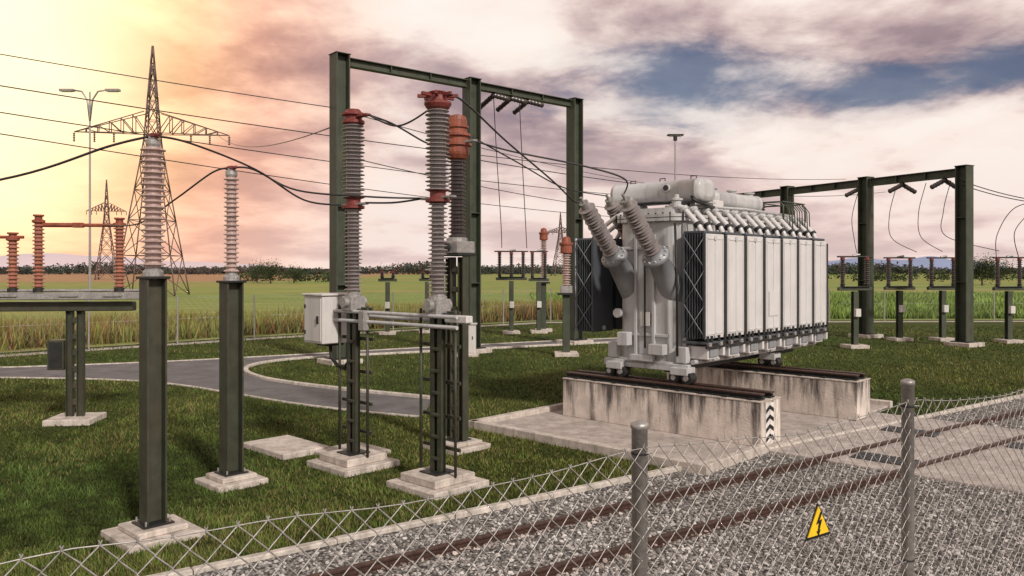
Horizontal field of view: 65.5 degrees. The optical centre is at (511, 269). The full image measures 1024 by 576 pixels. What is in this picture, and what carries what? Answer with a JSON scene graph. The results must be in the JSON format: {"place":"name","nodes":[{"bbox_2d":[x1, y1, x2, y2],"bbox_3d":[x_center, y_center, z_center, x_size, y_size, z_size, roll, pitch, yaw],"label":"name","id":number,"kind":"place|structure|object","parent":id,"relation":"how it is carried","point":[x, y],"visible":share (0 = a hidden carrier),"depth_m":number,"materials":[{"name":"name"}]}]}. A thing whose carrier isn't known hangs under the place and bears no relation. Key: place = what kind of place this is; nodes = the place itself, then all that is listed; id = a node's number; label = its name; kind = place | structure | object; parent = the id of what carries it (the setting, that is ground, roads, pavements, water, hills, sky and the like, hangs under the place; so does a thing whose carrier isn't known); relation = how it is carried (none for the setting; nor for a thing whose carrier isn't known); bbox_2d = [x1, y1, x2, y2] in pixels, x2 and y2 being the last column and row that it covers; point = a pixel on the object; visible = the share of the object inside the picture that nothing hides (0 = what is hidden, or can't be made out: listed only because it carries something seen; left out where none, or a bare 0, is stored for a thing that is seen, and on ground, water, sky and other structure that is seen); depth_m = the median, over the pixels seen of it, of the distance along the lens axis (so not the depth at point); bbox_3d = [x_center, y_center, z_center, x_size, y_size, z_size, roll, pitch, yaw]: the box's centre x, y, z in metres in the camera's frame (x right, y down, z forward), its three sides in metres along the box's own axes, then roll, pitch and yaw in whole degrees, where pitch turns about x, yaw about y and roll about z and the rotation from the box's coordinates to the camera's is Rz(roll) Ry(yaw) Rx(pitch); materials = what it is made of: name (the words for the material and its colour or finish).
{"place":"outdoors","nodes":[
{"label":"outdoors","id":0,"kind":"place"},
{"bbox_2d":[0,253,302,269],"bbox_3d":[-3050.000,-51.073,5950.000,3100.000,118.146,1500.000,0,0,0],"label":"hills","id":1,"kind":"structure","parent":0,"point":[51,259],"depth_m":5403.79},
{"bbox_2d":[0,112,606,193],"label":"overhead power line","id":2,"kind":"object","parent":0,"point":[244,149],"visible":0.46,"depth_m":29.12,"materials":[{"name":"black metal"}]},
{"bbox_2d":[0,133,609,216],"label":"overhead power line","id":3,"kind":"object","parent":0,"point":[236,170],"visible":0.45,"depth_m":29.80,"materials":[{"name":"black metal"}]},
{"bbox_2d":[0,338,616,414],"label":"asphalt road","id":4,"kind":"structure","parent":0,"point":[203,373],"depth_m":21.55,"materials":[{"name":"grey asphalt"}]},
{"bbox_2d":[0,338,612,417],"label":"road kerb","id":5,"kind":"structure","parent":4,"relation":"on","point":[248,372],"depth_m":21.79,"materials":[{"name":"concrete"}]},
{"bbox_2d":[0,85,838,179],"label":"overhead power line","id":6,"kind":"object","parent":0,"point":[363,140],"visible":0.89,"depth_m":29.31,"materials":[{"name":"black metal"}]},
{"bbox_2d":[0,320,1023,575],"bbox_3d":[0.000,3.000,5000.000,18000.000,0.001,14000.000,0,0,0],"label":"ground","id":7,"kind":"structure","parent":0,"point":[908,324],"depth_m":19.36,"materials":[{"name":"green plant"}]},
{"bbox_2d":[0,214,138,426],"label":"disconnect switch","id":8,"kind":"object","parent":7,"relation":"on","point":[62,354],"visible":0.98,"depth_m":15.51,"materials":[{"name":"metal"}]},
{"bbox_2d":[101,132,205,554],"bbox_3d":[-4.010,0.743,8.900,0.820,4.515,0.820,0,0,44],"label":"post insulator","id":9,"kind":"object","parent":7,"relation":"on","point":[155,520],"visible":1,"depth_m":8.86,"materials":[{"name":"metal"}]},
{"bbox_2d":[0,136,147,180],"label":"conductor cable","id":10,"kind":"object","parent":9,"relation":"attached to","point":[76,157],"visible":1,"depth_m":8.92,"materials":[{"name":"black metal"}]},
{"bbox_2d":[195,166,267,492],"bbox_3d":[-3.910,0.782,11.100,0.720,4.435,0.720,0,0,44],"label":"post insulator","id":11,"kind":"object","parent":7,"relation":"on","point":[232,472],"visible":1,"depth_m":11.06,"materials":[{"name":"metal"}]},
{"bbox_2d":[103,167,225,225],"bbox_3d":[-6.102,-1.079,13.213,0.424,0.688,6.089,0,0,-42],"label":"conductor cable","id":12,"kind":"object","parent":11,"relation":"attached to","point":[192,186],"visible":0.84,"depth_m":11.43,"materials":[{"name":"black rubber"}]},
{"bbox_2d":[244,435,390,460],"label":"concrete slab","id":13,"kind":"structure","parent":7,"relation":"on","point":[287,447],"depth_m":13.02,"materials":[{"name":"grey concrete"}]},
{"bbox_2d":[378,268,396,334],"bbox_3d":[-5.700,1.470,36.500,0.850,3.059,0.750,0,0,-6],"label":"equipment stand","id":14,"kind":"object","parent":7,"relation":"on","point":[387,331],"visible":1,"depth_m":36.40,"materials":[{"name":"metal"}]},
{"bbox_2d":[302,90,488,500],"bbox_3d":[-1.826,0.280,11.617,3.358,5.440,1.068,0,0,40],"label":"circuit breaker","id":15,"kind":"object","parent":7,"relation":"on","point":[339,319],"visible":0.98,"depth_m":11.28,"materials":[{"name":"ceramic"}]},
{"bbox_2d":[159,136,340,205],"bbox_3d":[-3.281,-1.225,10.587,0.108,0.559,3.681,0,0,22],"label":"conductor cable","id":16,"kind":"object","parent":15,"relation":"attached to","point":[228,157],"visible":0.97,"depth_m":10.22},
{"bbox_2d":[238,166,423,198],"bbox_3d":[-2.571,-1.203,11.058,2.676,0.455,0.165,0,0,-1],"label":"conductor cable","id":17,"kind":"object","parent":15,"relation":"attached to","point":[340,194],"visible":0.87,"depth_m":11.06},
{"bbox_2d":[366,199,419,203],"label":"conductor cable","id":18,"kind":"object","parent":15,"relation":"attached to","point":[392,202],"visible":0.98,"depth_m":11.52,"materials":[{"name":"grey metal"}]},
{"bbox_2d":[368,109,427,126],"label":"conductor cable","id":19,"kind":"object","parent":15,"relation":"attached to","point":[408,122],"visible":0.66,"depth_m":11.78,"materials":[{"name":"black metal"}]},
{"bbox_2d":[372,115,427,143],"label":"conductor cable","id":20,"kind":"object","parent":15,"relation":"attached to","point":[401,129],"visible":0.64,"depth_m":12.29,"materials":[{"name":"black metal"}]},
{"bbox_2d":[448,94,581,202],"bbox_3d":[0.179,-1.793,12.674,0.224,1.229,4.220,0,0,32],"label":"conductor cable","id":21,"kind":"object","parent":15,"relation":"attached to","point":[503,138],"visible":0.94,"depth_m":12.59,"materials":[{"name":"black metal"}]},
{"bbox_2d":[419,268,431,332],"bbox_3d":[-4.000,1.480,37.500,0.750,3.039,0.750,0,0,-6],"label":"equipment stand","id":22,"kind":"object","parent":7,"relation":"on","point":[425,330],"visible":0.6,"depth_m":37.40,"materials":[{"name":"metal"}]},
{"bbox_2d":[317,51,592,365],"bbox_3d":[-1.471,-1.915,28.645,11.484,9.830,1.726,0,0,-40],"label":"steel gantry","id":23,"kind":"object","parent":7,"relation":"on","point":[341,64],"visible":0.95,"depth_m":28.48,"materials":[{"name":"metal"}]},
{"bbox_2d":[0,54,330,107],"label":"overhead power line","id":24,"kind":"object","parent":23,"relation":"attached to","point":[162,81],"visible":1,"depth_m":23.76,"materials":[{"name":"black metal"}]},
{"bbox_2d":[213,128,328,146],"bbox_3d":[-19.250,-9.950,56.651,0.039,10.738,68.472,0,0,-24],"label":"overhead power line","id":25,"kind":"object","parent":23,"relation":"attached to","point":[282,142],"visible":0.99,"depth_m":35.75,"materials":[{"name":"black metal"}]},
{"bbox_2d":[365,161,603,207],"bbox_3d":[5.850,-3.684,42.750,0.030,1.063,41.082,0,0,33],"label":"overhead power line","id":26,"kind":"object","parent":23,"relation":"attached to","point":[481,186],"visible":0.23,"depth_m":32.05,"materials":[{"name":"black metal"}]},
{"bbox_2d":[493,98,501,247],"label":"dropper cable","id":27,"kind":"object","parent":23,"relation":"hanging from","point":[497,174],"visible":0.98,"depth_m":29.89,"materials":[{"name":"black metal"}]},
{"bbox_2d":[366,117,641,182],"bbox_3d":[3.300,-5.625,42.700,0.030,1.181,38.730,0,0,27],"label":"overhead power line","id":28,"kind":"object","parent":23,"relation":"attached to","point":[507,154],"visible":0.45,"depth_m":36.43,"materials":[{"name":"black metal"}]},
{"bbox_2d":[519,103,526,247],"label":"dropper cable","id":29,"kind":"object","parent":23,"relation":"attached to","point":[523,178],"visible":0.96,"depth_m":30.68,"materials":[{"name":"black metal"}]},
{"bbox_2d":[481,160,881,196],"bbox_3d":[14.001,-5.061,46.101,0.033,2.314,48.019,0,0,42],"label":"overhead power line","id":30,"kind":"object","parent":23,"relation":"attached to","point":[618,181],"visible":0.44,"depth_m":34.03,"materials":[{"name":"black metal"}]},
{"bbox_2d":[423,114,490,455],"bbox_3d":[-0.920,0.215,13.300,0.900,5.570,0.800,0,0,44],"label":"current transformer","id":31,"kind":"object","parent":7,"relation":"on","point":[458,243],"visible":0.88,"depth_m":13.20,"materials":[{"name":"metal"}]},
{"bbox_2d":[469,323,478,356],"bbox_3d":[-1.550,2.430,27.400,0.800,1.140,0.600,0,0,0],"label":"control cabinet","id":32,"kind":"object","parent":7,"relation":"on","point":[472,341],"visible":0.5,"depth_m":27.19,"materials":[{"name":"metal"}]},
{"bbox_2d":[0,288,1017,352],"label":"perimeter fence","id":33,"kind":"object","parent":7,"relation":"on","point":[254,315],"visible":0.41,"depth_m":34.73,"materials":[{"name":"metal"}]},
{"bbox_2d":[494,249,527,333],"bbox_3d":[-0.030,1.030,37.000,1.584,3.939,0.750,0,0,-6],"label":"disconnect switch","id":34,"kind":"object","parent":7,"relation":"on","point":[511,330],"visible":1,"depth_m":36.91,"materials":[{"name":"metal"}]},
{"bbox_2d":[0,321,1023,356],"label":"verge strip","id":35,"kind":"object","parent":7,"relation":"on","point":[34,353],"visible":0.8,"depth_m":35.05,"materials":[{"name":"plant"}]},
{"bbox_2d":[528,249,548,333],"bbox_3d":[1.250,1.030,37.300,0.950,3.939,0.750,0,0,-6],"label":"disconnect switch","id":36,"kind":"object","parent":7,"relation":"on","point":[538,330],"visible":1,"depth_m":37.21,"materials":[{"name":"metal"}]},
{"bbox_2d":[535,228,551,331],"bbox_3d":[1.520,0.515,38.200,0.800,4.970,0.800,0,0,0],"label":"voltage transformer","id":37,"kind":"object","parent":7,"relation":"on","point":[543,233],"visible":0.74,"depth_m":38.08,"materials":[{"name":"metal"}]},
{"bbox_2d":[554,237,578,356],"bbox_3d":[1.870,0.940,27.500,0.800,4.120,0.800,0,0,0],"label":"voltage transformer","id":38,"kind":"object","parent":7,"relation":"on","point":[565,244],"visible":1,"depth_m":27.38,"materials":[{"name":"metal"}]},
{"bbox_2d":[147,394,1023,575],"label":"gravel kerb","id":39,"kind":"structure","parent":7,"relation":"on","point":[256,557],"depth_m":9.57,"materials":[{"name":"concrete"}]},
{"bbox_2d":[191,398,1023,575],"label":"gravel bed","id":40,"kind":"object","parent":7,"relation":"on","point":[673,477],"depth_m":9.19,"materials":[{"name":"grey gravel"}]},
{"bbox_2d":[0,389,1023,575],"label":"chain link fence","id":41,"kind":"object","parent":40,"relation":"on","point":[138,541],"visible":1,"depth_m":4.12,"materials":[{"name":"metal"}]},
{"bbox_2d":[803,503,830,540],"bbox_3d":[1.712,1.410,4.485,0.237,0.196,0.042,0,0,-34],"label":"warning sign","id":42,"kind":"object","parent":41,"relation":"attached to","point":[818,526],"visible":1,"depth_m":4.46,"materials":[{"name":"metal"}]},
{"bbox_2d":[630,420,652,575],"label":"fence post","id":43,"kind":"object","parent":40,"relation":"on","point":[639,433],"visible":0.98,"depth_m":3.76,"materials":[{"name":"metal"}]},
{"bbox_2d":[305,409,1023,575],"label":"railway rail","id":44,"kind":"object","parent":40,"relation":"on","point":[481,540],"depth_m":9.47,"materials":[{"name":"brown metal"}]},
{"bbox_2d":[511,435,1023,575],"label":"railway rail","id":45,"kind":"object","parent":40,"relation":"on","point":[659,541],"depth_m":9.36,"materials":[{"name":"brown metal"}]},
{"bbox_2d":[900,378,918,575],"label":"fence post","id":46,"kind":"object","parent":40,"relation":"on","point":[907,389],"visible":0.97,"depth_m":5.06,"materials":[{"name":"metal"}]},
{"bbox_2d":[667,134,683,179],"bbox_3d":[8.200,-1.883,40.000,0.800,9.765,0.500,0,0,0],"label":"street lamp","id":47,"kind":"object","parent":7,"relation":"on","point":[674,136],"visible":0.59,"depth_m":39.96,"materials":[{"name":"metal"}]},
{"bbox_2d":[469,398,892,474],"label":"concrete bund","id":48,"kind":"structure","parent":7,"relation":"on","point":[551,424],"depth_m":14.10,"materials":[{"name":"grey concrete"}]},
{"bbox_2d":[562,370,780,445],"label":"concrete plinth","id":49,"kind":"structure","parent":48,"relation":"on","point":[708,411],"depth_m":14.27,"materials":[{"name":"grey concrete"}]},
{"bbox_2d":[574,175,827,384],"bbox_3d":[3.793,0.143,16.801,3.085,3.883,6.940,0,0,44],"label":"power transformer","id":50,"kind":"object","parent":48,"relation":"on","point":[681,286],"visible":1,"depth_m":15.33,"materials":[{"name":"grey paint"}]},
{"bbox_2d":[473,137,605,195],"bbox_3d":[0.458,-1.804,14.627,0.494,0.716,3.853,0,0,41],"label":"conductor cable","id":51,"kind":"object","parent":50,"relation":"attached to","point":[537,173],"visible":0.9,"depth_m":14.69,"materials":[{"name":"black metal"}]},
{"bbox_2d":[477,141,627,193],"bbox_3d":[0.697,-1.693,13.390,2.759,0.841,0.134,0,0,-18],"label":"conductor cable","id":52,"kind":"object","parent":50,"relation":"attached to","point":[558,161],"visible":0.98,"depth_m":13.38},
{"bbox_2d":[667,362,870,420],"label":"concrete plinth","id":53,"kind":"structure","parent":48,"relation":"on","point":[830,393],"depth_m":16.24,"materials":[{"name":"grey concrete"}]},
{"bbox_2d":[837,254,872,348],"bbox_3d":[13.000,1.205,30.200,1.440,3.589,0.750,0,0,-9],"label":"disconnect switch","id":54,"kind":"object","parent":7,"relation":"on","point":[855,316],"visible":1,"depth_m":30.11,"materials":[{"name":"metal"}]},
{"bbox_2d":[738,164,984,347],"bbox_3d":[14.456,-0.515,36.853,1.726,7.030,14.300,0,0,-28],"label":"steel gantry","id":55,"kind":"object","parent":7,"relation":"on","point":[964,263],"visible":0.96,"depth_m":32.52,"materials":[{"name":"metal"}]},
{"bbox_2d":[852,193,857,252],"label":"dropper cable","id":56,"kind":"object","parent":55,"relation":"hanging from","point":[852,226],"visible":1,"depth_m":35.20,"materials":[{"name":"grey metal"}]},
{"bbox_2d":[888,192,915,251],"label":"dropper cable","id":57,"kind":"object","parent":55,"relation":"hanging from","point":[888,225],"visible":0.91,"depth_m":33.56,"materials":[{"name":"grey metal"}]},
{"bbox_2d":[918,183,942,251],"bbox_3d":[16.932,-2.096,32.233,0.905,2.814,0.204,0,0,35],"label":"dropper cable","id":58,"kind":"object","parent":55,"relation":"hanging from","point":[918,218],"visible":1,"depth_m":32.39,"materials":[{"name":"grey metal"}]},
{"bbox_2d":[941,181,998,250],"bbox_3d":[17.961,-2.095,31.267,2.069,2.817,0.102,0,0,15],"label":"dropper cable","id":59,"kind":"object","parent":55,"relation":"hanging from","point":[942,217],"visible":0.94,"depth_m":31.46,"materials":[{"name":"black metal"}]},
{"bbox_2d":[960,180,1023,198],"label":"dropper cable","id":60,"kind":"object","parent":55,"relation":"hanging from","point":[994,191],"visible":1,"depth_m":31.27,"materials":[{"name":"black metal"}]},
{"bbox_2d":[960,184,1023,200],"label":"dropper cable","id":61,"kind":"object","parent":55,"relation":"attached to","point":[994,194],"visible":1,"depth_m":31.29,"materials":[{"name":"black metal"}]},
{"bbox_2d":[769,412,1023,493],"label":"concrete apron","id":62,"kind":"object","parent":7,"relation":"on","point":[792,451],"visible":0.6,"depth_m":12.99,"materials":[{"name":"grey concrete"}]},
{"bbox_2d":[851,451,920,465],"bbox_3d":[5.787,2.940,12.345,0.900,0.046,0.420,0,0,44],"label":"drain grate","id":63,"kind":"object","parent":62,"relation":"on","point":[868,456],"visible":0.69,"depth_m":12.33,"materials":[{"name":"metal"}]},
{"bbox_2d":[881,426,939,437],"bbox_3d":[7.223,2.940,14.431,0.900,0.046,0.420,0,0,44],"label":"drain grate","id":64,"kind":"object","parent":62,"relation":"on","point":[897,430],"visible":0.49,"depth_m":14.44,"materials":[{"name":"metal"}]},
{"bbox_2d":[1006,442,1023,449],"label":"drain grate","id":65,"kind":"object","parent":62,"relation":"on","point":[1016,445],"visible":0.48,"depth_m":13.21,"materials":[{"name":"metal"}]},
{"bbox_2d":[883,255,915,341],"bbox_3d":[16.200,1.205,33.300,1.440,3.589,0.750,0,0,-9],"label":"disconnect switch","id":66,"kind":"object","parent":7,"relation":"on","point":[900,310],"visible":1,"depth_m":33.20,"materials":[{"name":"metal"}]},
{"bbox_2d":[926,255,954,341],"bbox_3d":[18.000,1.205,33.300,1.440,3.589,0.750,0,0,-9],"label":"disconnect switch","id":67,"kind":"object","parent":7,"relation":"on","point":[943,310],"visible":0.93,"depth_m":33.21,"materials":[{"name":"metal"}]},
{"bbox_2d":[992,255,1023,343],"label":"disconnect switch","id":68,"kind":"object","parent":7,"relation":"on","point":[1009,309],"visible":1,"depth_m":32.31,"materials":[{"name":"metal"}]},
{"bbox_2d":[995,204,1023,256],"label":"dropper cable","id":69,"kind":"object","parent":68,"relation":"attached to","point":[1001,225],"visible":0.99,"depth_m":31.68,"materials":[{"name":"grey metal"}]},
{"bbox_2d":[1014,218,1023,256],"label":"dropper cable","id":70,"kind":"object","parent":68,"relation":"attached to","point":[1014,237],"visible":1,"depth_m":32.11,"materials":[{"name":"grey metal"}]},
{"bbox_2d":[0,269,1023,351],"bbox_3d":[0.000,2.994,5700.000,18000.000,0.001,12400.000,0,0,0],"label":"crop field","id":71,"kind":"structure","parent":0,"point":[203,288],"depth_m":122.64,"materials":[{"name":"green plant"}]},
{"bbox_2d":[59,89,120,315],"bbox_3d":[-21.200,-3.022,40.000,3.000,12.044,0.500,0,0,0],"label":"street lamp","id":72,"kind":"object","parent":71,"relation":"on","point":[89,106],"visible":0.83,"depth_m":39.96,"materials":[{"name":"metal"}]},
{"bbox_2d":[86,179,126,279],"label":"lattice pylon","id":73,"kind":"object","parent":71,"relation":"on","point":[103,229],"visible":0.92,"depth_m":219.64,"materials":[{"name":"metal"}]},
{"bbox_2d":[72,45,230,295],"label":"lattice pylon","id":74,"kind":"object","parent":71,"relation":"on","point":[152,70],"visible":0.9,"depth_m":89.83,"materials":[{"name":"metal"}]},
{"bbox_2d":[245,263,266,282],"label":"deciduous tree","id":75,"kind":"object","parent":71,"relation":"on","point":[255,275],"visible":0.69,"depth_m":171.77,"materials":[{"name":"green plant"}]},
{"bbox_2d":[252,258,284,283],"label":"deciduous tree","id":76,"kind":"object","parent":71,"relation":"on","point":[270,270],"visible":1,"depth_m":164.18,"materials":[{"name":"green plant"}]},
{"bbox_2d":[0,296,561,350],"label":"tall weeds","id":77,"kind":"object","parent":71,"relation":"on","point":[265,321],"visible":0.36,"depth_m":36.20,"materials":[{"name":"green plant"}]},
{"bbox_2d":[279,263,306,282],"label":"deciduous tree","id":78,"kind":"object","parent":71,"relation":"on","point":[298,273],"visible":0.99,"depth_m":167.68,"materials":[{"name":"green plant"}]},
{"bbox_2d":[0,261,1023,281],"bbox_3d":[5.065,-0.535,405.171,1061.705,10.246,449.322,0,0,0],"label":"distant tree line","id":79,"kind":"object","parent":71,"relation":"on","point":[852,269],"visible":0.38,"depth_m":438.57,"materials":[{"name":"green plant"}]},
{"bbox_2d":[547,212,565,275],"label":"lattice pylon","id":80,"kind":"object","parent":71,"relation":"on","point":[558,239],"visible":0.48,"depth_m":349.35,"materials":[{"name":"metal"}]},
{"bbox_2d":[529,290,1023,318],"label":"crop plants","id":81,"kind":"object","parent":71,"relation":"on","point":[837,301],"visible":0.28,"depth_m":59.59,"materials":[{"name":"green plant"}]},
{"bbox_2d":[974,252,1008,285],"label":"deciduous tree","id":82,"kind":"object","parent":71,"relation":"on","point":[983,269],"visible":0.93,"depth_m":143.40,"materials":[{"name":"green plant"}]},
{"bbox_2d":[978,253,1021,284],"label":"deciduous tree","id":83,"kind":"object","parent":71,"relation":"on","point":[1003,271],"visible":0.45,"depth_m":146.30,"materials":[{"name":"green plant"}]},
{"bbox_2d":[0,0,1023,268],"label":"sky","id":84,"kind":"structure","parent":0,"point":[773,91],"materials":[{"name":"multicoloured"}]},
{"bbox_2d":[828,256,995,268],"bbox_3d":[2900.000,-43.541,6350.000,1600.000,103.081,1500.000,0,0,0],"label":"hills","id":85,"kind":"structure","parent":0,"point":[937,263],"depth_m":5806.44,"materials":[{"name":"blue"}]}
]}

